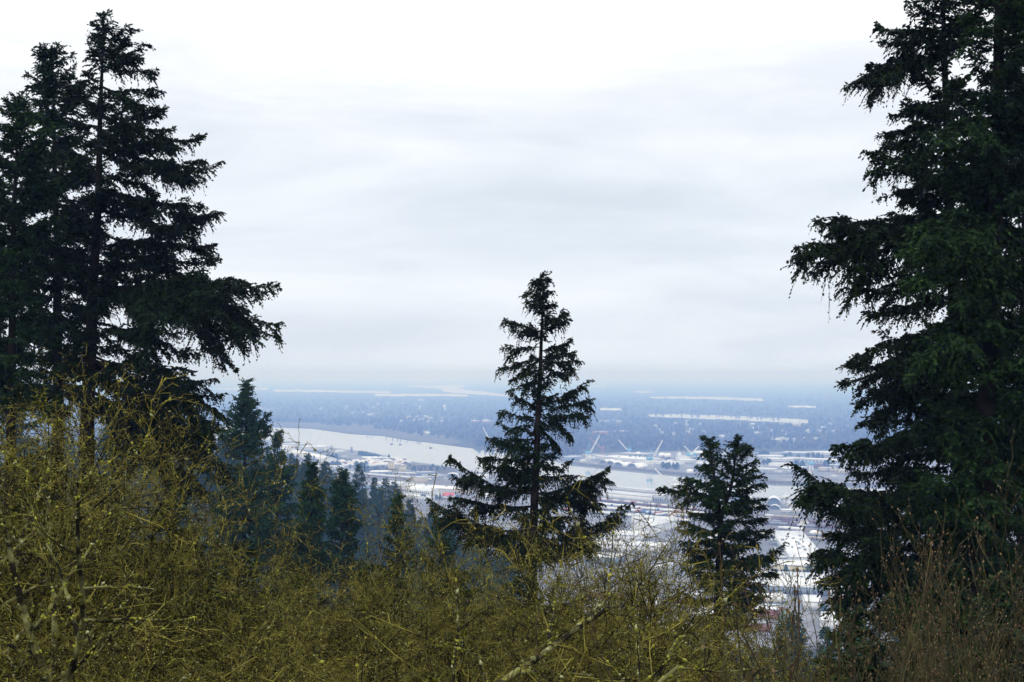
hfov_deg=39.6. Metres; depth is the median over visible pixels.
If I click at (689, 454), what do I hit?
harbour crane
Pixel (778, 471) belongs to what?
warehouse
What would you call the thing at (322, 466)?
fir tree
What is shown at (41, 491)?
young fir
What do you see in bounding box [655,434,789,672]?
fir tree
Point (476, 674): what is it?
mossy tree
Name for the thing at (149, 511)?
fir tree
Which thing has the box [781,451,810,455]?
warehouse
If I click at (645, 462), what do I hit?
warehouse
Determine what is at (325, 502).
fir tree
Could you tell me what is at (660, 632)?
mossy tree
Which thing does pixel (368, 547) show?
fir tree
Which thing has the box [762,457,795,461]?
warehouse
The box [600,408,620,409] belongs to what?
field
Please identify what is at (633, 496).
warehouse
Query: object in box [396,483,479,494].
warehouse
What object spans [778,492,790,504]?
harbour crane
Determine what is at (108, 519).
mossy tree
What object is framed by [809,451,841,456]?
warehouse
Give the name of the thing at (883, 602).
young fir
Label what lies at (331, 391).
field
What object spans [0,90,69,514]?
fir tree
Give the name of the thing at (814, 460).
warehouse
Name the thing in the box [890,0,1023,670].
fir tree
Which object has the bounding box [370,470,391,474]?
warehouse
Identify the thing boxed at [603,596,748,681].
mossy tree
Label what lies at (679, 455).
ship
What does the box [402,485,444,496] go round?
warehouse
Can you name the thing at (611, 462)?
arched shed
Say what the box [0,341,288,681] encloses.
mossy tree
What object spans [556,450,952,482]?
shipyard ground
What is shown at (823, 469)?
shed
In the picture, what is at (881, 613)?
budding shrub
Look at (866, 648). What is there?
budding shrub
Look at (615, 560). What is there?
warehouse
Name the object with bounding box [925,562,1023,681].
budding shrub
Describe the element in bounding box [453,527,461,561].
fir tree
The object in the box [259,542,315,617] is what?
fir tree
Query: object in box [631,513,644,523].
warehouse
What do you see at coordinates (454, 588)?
young fir
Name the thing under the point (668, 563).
warehouse
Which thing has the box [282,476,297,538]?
fir tree
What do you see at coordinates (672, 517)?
warehouse
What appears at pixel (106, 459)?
fir tree
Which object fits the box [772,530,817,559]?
warehouse
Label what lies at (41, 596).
mossy tree
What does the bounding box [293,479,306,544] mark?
fir tree
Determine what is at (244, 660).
mossy tree
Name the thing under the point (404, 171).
sky
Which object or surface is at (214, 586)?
young fir
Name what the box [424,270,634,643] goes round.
fir tree
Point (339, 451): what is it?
warehouse
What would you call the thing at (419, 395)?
field
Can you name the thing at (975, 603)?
budding shrub
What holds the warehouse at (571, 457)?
on the shipyard ground at (776, 477)
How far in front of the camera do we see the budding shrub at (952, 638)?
9.17 m
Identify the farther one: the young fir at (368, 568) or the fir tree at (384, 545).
the fir tree at (384, 545)
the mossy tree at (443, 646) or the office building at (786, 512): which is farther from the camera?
the office building at (786, 512)
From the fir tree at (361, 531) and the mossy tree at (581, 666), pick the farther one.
the fir tree at (361, 531)
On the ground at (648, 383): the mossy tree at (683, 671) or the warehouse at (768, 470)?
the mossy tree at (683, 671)
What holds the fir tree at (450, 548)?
on the ground at (648, 383)
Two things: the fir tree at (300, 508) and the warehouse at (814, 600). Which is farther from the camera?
the warehouse at (814, 600)
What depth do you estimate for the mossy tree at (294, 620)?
17.25 m
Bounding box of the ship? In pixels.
[676,452,690,458]
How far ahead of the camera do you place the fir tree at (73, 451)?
599.99 m
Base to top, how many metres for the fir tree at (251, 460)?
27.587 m
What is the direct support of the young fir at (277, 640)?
on the ground at (648, 383)
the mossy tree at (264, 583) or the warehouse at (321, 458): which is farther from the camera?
the warehouse at (321, 458)
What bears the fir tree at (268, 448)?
on the ground at (648, 383)
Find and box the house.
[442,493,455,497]
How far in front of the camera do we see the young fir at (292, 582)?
29.75 m
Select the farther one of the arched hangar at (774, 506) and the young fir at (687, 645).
the arched hangar at (774, 506)
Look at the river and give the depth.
3418.51 m
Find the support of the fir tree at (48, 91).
on the ground at (648, 383)
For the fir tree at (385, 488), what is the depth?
586.48 m
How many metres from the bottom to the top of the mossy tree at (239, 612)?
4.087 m
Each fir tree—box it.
[0,41,111,511]
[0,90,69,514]
[0,153,30,421]
[0,367,42,503]
[18,438,28,455]
[28,8,286,524]
[64,422,74,475]
[67,436,77,470]
[95,428,107,472]
[99,435,114,478]
[128,467,142,491]
[140,461,159,503]
[143,497,161,537]
[176,503,191,548]
[190,473,205,524]
[197,486,256,604]
[200,464,217,501]
[203,377,288,619]
[213,426,227,477]
[218,433,234,490]
[224,450,242,486]
[240,452,257,493]
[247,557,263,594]
[248,429,307,591]
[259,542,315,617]
[261,446,275,480]
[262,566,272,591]
[273,497,286,538]
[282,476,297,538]
[286,452,298,496]
[288,459,341,627]
[291,480,300,537]
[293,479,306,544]
[298,466,306,480]
[300,452,312,479]
[317,465,369,619]
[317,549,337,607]
[319,462,330,505]
[320,461,333,496]
[321,486,330,519]
[323,513,333,551]
[328,472,336,516]
[335,542,358,614]
[351,463,370,534]
[351,541,373,613]
[353,492,360,536]
[357,509,380,563]
[358,490,370,541]
[361,538,374,562]
[368,477,382,538]
[369,486,390,548]
[378,493,416,599]
[378,515,399,565]
[379,477,393,528]
[384,480,402,535]
[388,488,410,545]
[399,551,419,618]
[404,516,469,609]
[405,498,415,527]
[406,505,416,538]
[408,549,422,618]
[411,541,418,560]
[415,517,428,551]
[415,561,428,608]
[421,533,432,554]
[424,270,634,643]
[425,513,433,540]
[446,529,462,577]
[447,532,460,566]
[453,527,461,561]
[461,545,471,586]
[466,549,483,587]
[467,548,476,588]
[469,549,485,602]
[479,573,499,622]
[483,549,498,591]
[494,558,500,583]
[500,553,513,593]
[505,575,517,609]
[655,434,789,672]
[694,436,730,652]
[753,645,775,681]
[770,619,792,680]
[775,611,812,677]
[780,0,1023,639]
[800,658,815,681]
[814,626,835,667]
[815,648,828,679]
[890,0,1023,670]
[965,0,1023,670]
[1000,29,1023,589]
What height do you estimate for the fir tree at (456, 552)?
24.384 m
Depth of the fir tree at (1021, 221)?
55.04 m
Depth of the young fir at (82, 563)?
20.81 m
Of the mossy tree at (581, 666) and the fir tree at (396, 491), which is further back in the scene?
the fir tree at (396, 491)
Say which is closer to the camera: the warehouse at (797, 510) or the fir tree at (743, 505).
the fir tree at (743, 505)
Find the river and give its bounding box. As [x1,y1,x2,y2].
[214,426,996,500]
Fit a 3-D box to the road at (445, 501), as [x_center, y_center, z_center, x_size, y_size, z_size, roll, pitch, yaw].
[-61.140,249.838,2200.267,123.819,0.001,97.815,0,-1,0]
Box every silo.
[388,462,393,471]
[399,465,405,471]
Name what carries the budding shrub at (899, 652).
on the ground at (648, 383)
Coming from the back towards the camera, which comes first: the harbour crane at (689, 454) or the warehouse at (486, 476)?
the harbour crane at (689, 454)
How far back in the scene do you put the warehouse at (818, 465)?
2995.46 m
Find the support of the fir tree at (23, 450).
on the ground at (648, 383)
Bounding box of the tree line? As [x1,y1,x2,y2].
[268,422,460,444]
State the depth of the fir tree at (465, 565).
536.50 m
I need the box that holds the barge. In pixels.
[785,497,795,506]
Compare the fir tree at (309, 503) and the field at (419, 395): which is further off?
the field at (419, 395)
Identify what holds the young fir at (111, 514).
on the ground at (648, 383)
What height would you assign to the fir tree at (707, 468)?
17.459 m
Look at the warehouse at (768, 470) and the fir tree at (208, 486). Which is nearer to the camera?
the fir tree at (208, 486)
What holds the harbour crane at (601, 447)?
on the shipyard ground at (776, 477)
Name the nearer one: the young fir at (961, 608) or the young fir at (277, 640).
the young fir at (277, 640)
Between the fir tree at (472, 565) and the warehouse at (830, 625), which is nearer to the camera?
the fir tree at (472, 565)
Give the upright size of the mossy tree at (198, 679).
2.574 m
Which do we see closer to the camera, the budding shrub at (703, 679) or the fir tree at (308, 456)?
the budding shrub at (703, 679)
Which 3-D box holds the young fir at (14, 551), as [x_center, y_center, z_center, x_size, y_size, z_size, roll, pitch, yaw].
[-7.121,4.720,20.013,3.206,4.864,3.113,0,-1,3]
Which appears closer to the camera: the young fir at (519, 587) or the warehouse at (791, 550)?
the young fir at (519, 587)
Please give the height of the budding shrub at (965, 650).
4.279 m
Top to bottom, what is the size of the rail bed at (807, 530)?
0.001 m
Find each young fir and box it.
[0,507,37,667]
[1,449,72,627]
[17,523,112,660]
[81,471,148,606]
[112,554,192,665]
[143,497,231,663]
[176,583,247,680]
[209,541,294,668]
[224,618,334,680]
[273,569,326,647]
[289,606,374,673]
[344,564,403,669]
[368,605,435,672]
[395,635,491,681]
[414,568,483,644]
[461,607,514,661]
[489,574,548,644]
[529,604,578,649]
[656,620,702,680]
[813,603,896,681]
[831,636,916,681]
[852,592,923,681]
[888,580,993,680]
[891,625,978,681]
[937,609,1023,681]
[961,570,1023,681]
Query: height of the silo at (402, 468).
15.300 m
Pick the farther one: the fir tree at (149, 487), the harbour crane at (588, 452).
the harbour crane at (588, 452)
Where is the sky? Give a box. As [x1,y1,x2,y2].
[0,0,1023,374]
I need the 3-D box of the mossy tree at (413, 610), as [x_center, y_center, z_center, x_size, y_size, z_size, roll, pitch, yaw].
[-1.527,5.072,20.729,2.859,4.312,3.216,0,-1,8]
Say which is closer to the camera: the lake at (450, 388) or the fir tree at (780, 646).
the fir tree at (780, 646)
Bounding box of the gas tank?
[664,453,670,459]
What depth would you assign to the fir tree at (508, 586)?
482.98 m
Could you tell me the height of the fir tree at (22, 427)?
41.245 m
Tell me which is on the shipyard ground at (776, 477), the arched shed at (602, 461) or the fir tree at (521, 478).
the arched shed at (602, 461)
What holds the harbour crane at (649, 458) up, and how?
on the shipyard ground at (776, 477)
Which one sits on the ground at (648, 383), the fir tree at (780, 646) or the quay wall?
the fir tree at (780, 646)
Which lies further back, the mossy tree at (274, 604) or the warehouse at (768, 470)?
the warehouse at (768, 470)
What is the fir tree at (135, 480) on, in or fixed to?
on the ground at (648, 383)
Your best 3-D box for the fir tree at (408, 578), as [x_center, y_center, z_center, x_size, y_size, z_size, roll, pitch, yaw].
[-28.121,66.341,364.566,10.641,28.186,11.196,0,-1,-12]
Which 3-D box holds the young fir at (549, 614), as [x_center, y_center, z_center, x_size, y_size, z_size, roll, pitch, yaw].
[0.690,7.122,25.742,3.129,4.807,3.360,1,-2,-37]
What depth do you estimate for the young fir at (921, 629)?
17.80 m
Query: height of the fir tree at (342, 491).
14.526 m
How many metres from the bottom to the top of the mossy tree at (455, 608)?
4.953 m
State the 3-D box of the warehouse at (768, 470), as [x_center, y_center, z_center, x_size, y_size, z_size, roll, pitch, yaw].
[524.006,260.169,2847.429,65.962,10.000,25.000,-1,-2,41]
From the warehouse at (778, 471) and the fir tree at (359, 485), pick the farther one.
the warehouse at (778, 471)
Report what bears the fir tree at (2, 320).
on the ground at (648, 383)
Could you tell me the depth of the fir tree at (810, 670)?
277.99 m
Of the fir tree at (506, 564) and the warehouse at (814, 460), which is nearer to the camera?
the fir tree at (506, 564)
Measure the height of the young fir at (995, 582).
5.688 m
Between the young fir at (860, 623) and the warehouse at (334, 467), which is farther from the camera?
the warehouse at (334, 467)
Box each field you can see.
[217,388,266,389]
[274,389,389,392]
[305,377,346,378]
[375,394,466,396]
[410,379,436,381]
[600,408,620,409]
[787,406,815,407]
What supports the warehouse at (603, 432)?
on the ground at (648, 383)
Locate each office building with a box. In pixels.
[340,456,347,460]
[416,471,434,475]
[422,474,443,479]
[694,462,720,471]
[781,509,793,515]
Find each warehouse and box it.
[269,445,294,450]
[281,443,309,446]
[285,449,336,461]
[298,445,333,451]
[315,465,343,469]
[332,450,346,452]
[360,481,417,490]
[362,456,390,459]
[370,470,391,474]
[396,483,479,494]
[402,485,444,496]
[403,493,434,499]
[447,472,458,477]
[470,508,524,516]
[476,474,488,479]
[561,456,582,459]
[583,552,624,563]
[592,431,608,434]
[592,530,650,540]
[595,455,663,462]
[596,490,669,501]
[596,538,669,552]
[602,485,666,493]
[618,452,653,456]
[630,517,669,533]
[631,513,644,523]
[636,461,655,464]
[649,562,672,572]
[652,494,668,502]
[654,460,684,464]
[662,515,679,527]
[675,459,696,463]
[747,571,832,595]
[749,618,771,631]
[754,593,787,605]
[755,455,788,458]
[755,604,780,619]
[758,467,790,473]
[760,600,780,603]
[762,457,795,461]
[768,462,790,466]
[769,539,776,544]
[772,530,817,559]
[773,559,824,572]
[774,466,807,473]
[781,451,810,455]
[782,457,856,463]
[790,507,800,512]
[802,594,821,609]
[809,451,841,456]
[813,464,827,467]
[819,611,842,629]
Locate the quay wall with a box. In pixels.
[571,462,896,486]
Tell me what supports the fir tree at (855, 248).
on the ground at (648, 383)
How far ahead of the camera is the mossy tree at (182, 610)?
15.04 m
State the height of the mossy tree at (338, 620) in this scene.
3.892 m
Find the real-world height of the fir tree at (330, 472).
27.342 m
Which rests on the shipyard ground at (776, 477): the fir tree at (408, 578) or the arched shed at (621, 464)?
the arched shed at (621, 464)
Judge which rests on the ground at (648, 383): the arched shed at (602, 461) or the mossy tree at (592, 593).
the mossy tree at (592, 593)
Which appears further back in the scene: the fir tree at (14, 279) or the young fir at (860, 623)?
the fir tree at (14, 279)
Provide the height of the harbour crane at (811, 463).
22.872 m
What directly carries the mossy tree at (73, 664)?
on the ground at (648, 383)
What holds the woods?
on the ground at (648, 383)
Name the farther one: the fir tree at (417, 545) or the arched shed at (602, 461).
the arched shed at (602, 461)
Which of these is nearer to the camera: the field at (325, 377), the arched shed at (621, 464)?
the arched shed at (621, 464)
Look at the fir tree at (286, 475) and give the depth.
154.44 m
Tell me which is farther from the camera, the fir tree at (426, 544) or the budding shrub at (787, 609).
the fir tree at (426, 544)
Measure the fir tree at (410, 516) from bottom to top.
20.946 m
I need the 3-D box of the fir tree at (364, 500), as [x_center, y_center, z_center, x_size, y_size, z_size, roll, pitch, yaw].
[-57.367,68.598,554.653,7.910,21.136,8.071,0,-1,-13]
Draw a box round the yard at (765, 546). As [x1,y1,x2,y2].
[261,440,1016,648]
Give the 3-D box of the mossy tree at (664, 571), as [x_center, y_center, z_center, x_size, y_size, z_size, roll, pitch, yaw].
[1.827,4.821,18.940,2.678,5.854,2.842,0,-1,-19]
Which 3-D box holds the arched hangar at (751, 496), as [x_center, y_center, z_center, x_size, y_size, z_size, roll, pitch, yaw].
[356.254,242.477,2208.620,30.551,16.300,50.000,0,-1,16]
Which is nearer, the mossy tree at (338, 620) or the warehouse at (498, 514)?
the mossy tree at (338, 620)
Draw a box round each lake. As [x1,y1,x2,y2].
[407,385,555,399]
[649,414,808,422]
[650,396,763,400]
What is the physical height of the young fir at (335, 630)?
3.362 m
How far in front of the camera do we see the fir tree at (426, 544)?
479.40 m
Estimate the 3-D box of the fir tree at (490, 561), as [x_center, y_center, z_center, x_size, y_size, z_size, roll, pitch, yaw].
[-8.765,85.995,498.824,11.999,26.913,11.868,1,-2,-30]
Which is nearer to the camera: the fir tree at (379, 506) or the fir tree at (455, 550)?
the fir tree at (455, 550)
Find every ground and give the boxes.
[0,375,1015,678]
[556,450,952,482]
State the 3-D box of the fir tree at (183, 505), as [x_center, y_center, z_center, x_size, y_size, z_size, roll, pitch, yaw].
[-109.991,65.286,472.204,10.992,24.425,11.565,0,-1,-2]
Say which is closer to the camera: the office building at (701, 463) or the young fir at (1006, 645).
the young fir at (1006, 645)
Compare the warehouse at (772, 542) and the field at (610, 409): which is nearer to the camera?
the warehouse at (772, 542)
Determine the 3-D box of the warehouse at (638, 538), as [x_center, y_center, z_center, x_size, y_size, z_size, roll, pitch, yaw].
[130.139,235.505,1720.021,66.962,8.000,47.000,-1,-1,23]
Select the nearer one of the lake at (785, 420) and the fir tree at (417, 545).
the fir tree at (417, 545)
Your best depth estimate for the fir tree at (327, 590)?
372.17 m
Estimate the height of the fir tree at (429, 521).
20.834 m
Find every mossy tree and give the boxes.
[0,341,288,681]
[0,352,176,681]
[0,369,247,681]
[0,426,269,681]
[0,578,357,681]
[0,601,271,681]
[3,431,210,680]
[11,408,336,681]
[24,629,369,681]
[69,512,329,681]
[116,504,381,681]
[143,541,398,681]
[167,553,350,680]
[187,585,392,681]
[217,461,465,681]
[221,473,824,681]
[243,558,451,681]
[245,596,446,681]
[288,535,553,681]
[312,523,614,674]
[329,538,489,681]
[342,612,591,681]
[364,588,544,681]
[383,516,766,681]
[384,495,612,681]
[410,583,532,635]
[417,580,504,661]
[420,572,646,681]
[447,606,780,681]
[461,518,699,674]
[474,533,716,681]
[476,547,847,681]
[502,539,843,681]
[505,597,603,644]
[509,572,846,681]
[510,513,751,681]
[532,532,806,681]
[555,484,739,681]
[585,611,767,681]
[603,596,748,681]
[693,601,812,681]
[716,631,835,679]
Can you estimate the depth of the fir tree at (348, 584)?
366.47 m
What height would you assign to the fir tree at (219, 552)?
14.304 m
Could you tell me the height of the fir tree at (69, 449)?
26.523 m
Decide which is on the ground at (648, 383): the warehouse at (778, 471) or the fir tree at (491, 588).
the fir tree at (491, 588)
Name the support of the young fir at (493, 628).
on the ground at (648, 383)
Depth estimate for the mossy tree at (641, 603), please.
19.63 m
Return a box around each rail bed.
[335,472,460,485]
[725,514,844,538]
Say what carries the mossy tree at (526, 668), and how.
on the ground at (648, 383)
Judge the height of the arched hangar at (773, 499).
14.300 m
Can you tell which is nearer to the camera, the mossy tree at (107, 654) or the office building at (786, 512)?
the mossy tree at (107, 654)
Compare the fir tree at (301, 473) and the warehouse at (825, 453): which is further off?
the warehouse at (825, 453)
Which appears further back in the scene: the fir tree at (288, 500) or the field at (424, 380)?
the field at (424, 380)
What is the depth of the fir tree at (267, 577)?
393.66 m
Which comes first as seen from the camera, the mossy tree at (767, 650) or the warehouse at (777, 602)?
the mossy tree at (767, 650)
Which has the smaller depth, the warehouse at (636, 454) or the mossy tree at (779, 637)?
the mossy tree at (779, 637)
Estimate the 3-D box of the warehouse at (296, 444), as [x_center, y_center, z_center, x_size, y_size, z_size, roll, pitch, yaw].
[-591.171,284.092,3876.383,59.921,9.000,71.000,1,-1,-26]
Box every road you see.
[436,500,511,504]
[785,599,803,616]
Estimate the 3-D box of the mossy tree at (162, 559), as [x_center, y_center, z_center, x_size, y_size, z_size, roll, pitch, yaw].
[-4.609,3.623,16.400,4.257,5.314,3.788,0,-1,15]
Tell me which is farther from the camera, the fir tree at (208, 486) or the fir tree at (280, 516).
the fir tree at (208, 486)
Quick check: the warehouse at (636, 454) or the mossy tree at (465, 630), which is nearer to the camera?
the mossy tree at (465, 630)
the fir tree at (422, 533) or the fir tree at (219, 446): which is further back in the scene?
the fir tree at (219, 446)
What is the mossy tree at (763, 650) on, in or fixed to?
on the ground at (648, 383)
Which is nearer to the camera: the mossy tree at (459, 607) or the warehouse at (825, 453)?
the mossy tree at (459, 607)
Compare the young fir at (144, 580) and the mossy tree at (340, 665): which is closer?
the mossy tree at (340, 665)
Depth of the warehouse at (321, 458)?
3276.21 m
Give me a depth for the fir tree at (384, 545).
518.60 m
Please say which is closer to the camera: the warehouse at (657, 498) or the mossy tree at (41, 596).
the mossy tree at (41, 596)
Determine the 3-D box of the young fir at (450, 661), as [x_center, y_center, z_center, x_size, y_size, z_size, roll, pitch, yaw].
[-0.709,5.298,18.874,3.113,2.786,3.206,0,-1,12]
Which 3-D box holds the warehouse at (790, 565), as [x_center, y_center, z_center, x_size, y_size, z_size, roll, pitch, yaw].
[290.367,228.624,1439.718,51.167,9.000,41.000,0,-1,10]
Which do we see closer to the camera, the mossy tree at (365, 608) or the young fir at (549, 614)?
the mossy tree at (365, 608)
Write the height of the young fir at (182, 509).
5.625 m
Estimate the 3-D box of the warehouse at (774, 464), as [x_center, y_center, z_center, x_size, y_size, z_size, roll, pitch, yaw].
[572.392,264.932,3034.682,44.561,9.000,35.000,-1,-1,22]
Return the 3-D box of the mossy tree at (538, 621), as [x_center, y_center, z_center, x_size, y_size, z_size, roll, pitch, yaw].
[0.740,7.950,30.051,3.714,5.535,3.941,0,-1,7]
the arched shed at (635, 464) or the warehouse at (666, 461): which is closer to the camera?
the arched shed at (635, 464)
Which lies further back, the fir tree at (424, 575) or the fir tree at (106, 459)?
the fir tree at (106, 459)
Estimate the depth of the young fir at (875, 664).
17.88 m
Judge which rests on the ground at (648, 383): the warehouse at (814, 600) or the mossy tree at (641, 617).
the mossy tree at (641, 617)
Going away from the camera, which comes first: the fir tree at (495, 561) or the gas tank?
the fir tree at (495, 561)
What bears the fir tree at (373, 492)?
on the ground at (648, 383)
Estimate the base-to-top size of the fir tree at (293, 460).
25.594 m
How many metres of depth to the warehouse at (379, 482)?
2458.30 m
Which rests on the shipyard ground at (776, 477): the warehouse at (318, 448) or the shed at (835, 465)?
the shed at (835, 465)
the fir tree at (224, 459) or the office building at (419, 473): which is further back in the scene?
the office building at (419, 473)
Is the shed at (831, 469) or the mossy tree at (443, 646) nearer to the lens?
the mossy tree at (443, 646)
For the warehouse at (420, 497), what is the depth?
2263.31 m
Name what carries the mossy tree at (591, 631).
on the ground at (648, 383)
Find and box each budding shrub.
[535,521,943,681]
[590,609,933,681]
[704,532,923,681]
[715,479,1023,681]
[740,619,1013,681]
[762,572,1014,681]
[788,576,1016,681]
[861,430,1023,681]
[862,533,1023,681]
[876,507,1023,681]
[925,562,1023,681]
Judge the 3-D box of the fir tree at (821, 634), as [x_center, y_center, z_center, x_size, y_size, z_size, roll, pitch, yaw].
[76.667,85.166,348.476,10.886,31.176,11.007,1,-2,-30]
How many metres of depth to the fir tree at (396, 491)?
564.18 m
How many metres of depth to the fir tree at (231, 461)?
538.68 m
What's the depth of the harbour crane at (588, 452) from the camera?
3177.94 m
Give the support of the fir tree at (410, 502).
on the ground at (648, 383)
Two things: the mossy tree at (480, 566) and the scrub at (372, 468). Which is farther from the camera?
the scrub at (372, 468)
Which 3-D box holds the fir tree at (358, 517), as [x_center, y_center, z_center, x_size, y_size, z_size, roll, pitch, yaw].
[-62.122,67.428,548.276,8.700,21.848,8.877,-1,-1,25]
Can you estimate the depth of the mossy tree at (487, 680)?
13.99 m
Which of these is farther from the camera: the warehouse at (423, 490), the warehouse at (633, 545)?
the warehouse at (423, 490)
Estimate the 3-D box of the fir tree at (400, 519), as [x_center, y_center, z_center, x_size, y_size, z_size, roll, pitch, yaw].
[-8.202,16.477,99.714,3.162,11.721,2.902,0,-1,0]
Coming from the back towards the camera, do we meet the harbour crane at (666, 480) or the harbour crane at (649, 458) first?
the harbour crane at (649, 458)
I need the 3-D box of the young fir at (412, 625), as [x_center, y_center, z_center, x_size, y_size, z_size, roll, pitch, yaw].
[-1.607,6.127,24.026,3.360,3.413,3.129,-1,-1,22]
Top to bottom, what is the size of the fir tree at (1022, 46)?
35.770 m
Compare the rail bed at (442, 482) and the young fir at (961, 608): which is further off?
the rail bed at (442, 482)
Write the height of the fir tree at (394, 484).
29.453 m
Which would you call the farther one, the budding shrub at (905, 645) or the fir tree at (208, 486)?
the fir tree at (208, 486)
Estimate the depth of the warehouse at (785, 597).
1219.98 m
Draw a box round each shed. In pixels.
[598,459,613,462]
[606,460,622,463]
[613,462,631,465]
[627,463,646,466]
[818,467,829,471]
[829,464,839,467]
[829,467,836,471]
[836,469,848,473]
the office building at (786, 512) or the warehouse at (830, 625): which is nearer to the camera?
the warehouse at (830, 625)
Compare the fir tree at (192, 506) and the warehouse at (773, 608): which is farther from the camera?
the warehouse at (773, 608)
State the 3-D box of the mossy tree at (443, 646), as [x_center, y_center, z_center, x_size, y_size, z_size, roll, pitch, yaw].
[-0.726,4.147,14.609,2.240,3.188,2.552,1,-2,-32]
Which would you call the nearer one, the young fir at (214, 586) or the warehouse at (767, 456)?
the young fir at (214, 586)
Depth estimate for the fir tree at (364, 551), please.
362.44 m
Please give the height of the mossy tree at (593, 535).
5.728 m
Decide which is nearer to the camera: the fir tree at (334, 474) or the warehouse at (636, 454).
the fir tree at (334, 474)
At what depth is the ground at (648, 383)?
12303.74 m
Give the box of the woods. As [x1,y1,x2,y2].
[23,382,1012,454]
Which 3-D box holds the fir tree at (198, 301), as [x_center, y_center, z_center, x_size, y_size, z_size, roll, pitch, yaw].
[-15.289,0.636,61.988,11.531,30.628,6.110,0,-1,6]
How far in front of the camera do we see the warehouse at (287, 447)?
3637.65 m
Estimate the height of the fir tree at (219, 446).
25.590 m
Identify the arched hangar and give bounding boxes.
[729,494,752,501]
[766,495,780,506]
[769,504,780,508]
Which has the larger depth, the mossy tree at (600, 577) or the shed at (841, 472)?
the shed at (841, 472)
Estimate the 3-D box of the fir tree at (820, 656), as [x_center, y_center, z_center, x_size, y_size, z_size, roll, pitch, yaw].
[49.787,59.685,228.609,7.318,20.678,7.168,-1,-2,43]
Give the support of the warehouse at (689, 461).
on the shipyard ground at (776, 477)
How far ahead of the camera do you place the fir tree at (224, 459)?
544.67 m
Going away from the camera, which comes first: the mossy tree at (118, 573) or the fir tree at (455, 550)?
the mossy tree at (118, 573)
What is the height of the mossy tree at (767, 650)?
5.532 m
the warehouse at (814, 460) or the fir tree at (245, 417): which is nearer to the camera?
the fir tree at (245, 417)
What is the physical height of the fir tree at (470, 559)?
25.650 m
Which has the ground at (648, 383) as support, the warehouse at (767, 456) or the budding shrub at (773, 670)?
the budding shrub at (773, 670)
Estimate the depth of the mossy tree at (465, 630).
15.17 m
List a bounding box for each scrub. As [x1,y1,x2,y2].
[353,465,387,472]
[406,464,456,473]
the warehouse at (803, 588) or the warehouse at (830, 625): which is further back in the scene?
the warehouse at (803, 588)
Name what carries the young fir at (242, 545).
on the ground at (648, 383)
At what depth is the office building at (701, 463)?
2888.98 m
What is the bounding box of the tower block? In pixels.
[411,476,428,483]
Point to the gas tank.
(667, 456)
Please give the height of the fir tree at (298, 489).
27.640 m
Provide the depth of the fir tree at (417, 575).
395.52 m
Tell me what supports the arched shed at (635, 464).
on the shipyard ground at (776, 477)
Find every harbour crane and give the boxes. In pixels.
[585,435,599,462]
[589,437,604,454]
[646,441,662,468]
[655,468,678,498]
[686,446,698,458]
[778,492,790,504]
[807,461,813,471]
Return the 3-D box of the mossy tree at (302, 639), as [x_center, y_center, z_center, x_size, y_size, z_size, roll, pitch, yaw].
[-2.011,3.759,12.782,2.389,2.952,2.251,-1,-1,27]
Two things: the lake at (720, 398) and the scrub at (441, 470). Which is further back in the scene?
the lake at (720, 398)
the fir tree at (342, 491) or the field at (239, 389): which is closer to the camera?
the fir tree at (342, 491)
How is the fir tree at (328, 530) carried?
on the ground at (648, 383)
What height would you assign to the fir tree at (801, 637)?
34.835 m
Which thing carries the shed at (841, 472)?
on the shipyard ground at (776, 477)
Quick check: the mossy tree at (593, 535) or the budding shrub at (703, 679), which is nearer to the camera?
the budding shrub at (703, 679)
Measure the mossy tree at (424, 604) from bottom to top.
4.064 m
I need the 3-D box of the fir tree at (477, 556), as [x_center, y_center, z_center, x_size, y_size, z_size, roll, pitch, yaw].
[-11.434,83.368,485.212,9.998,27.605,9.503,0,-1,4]
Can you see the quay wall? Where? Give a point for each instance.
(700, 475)

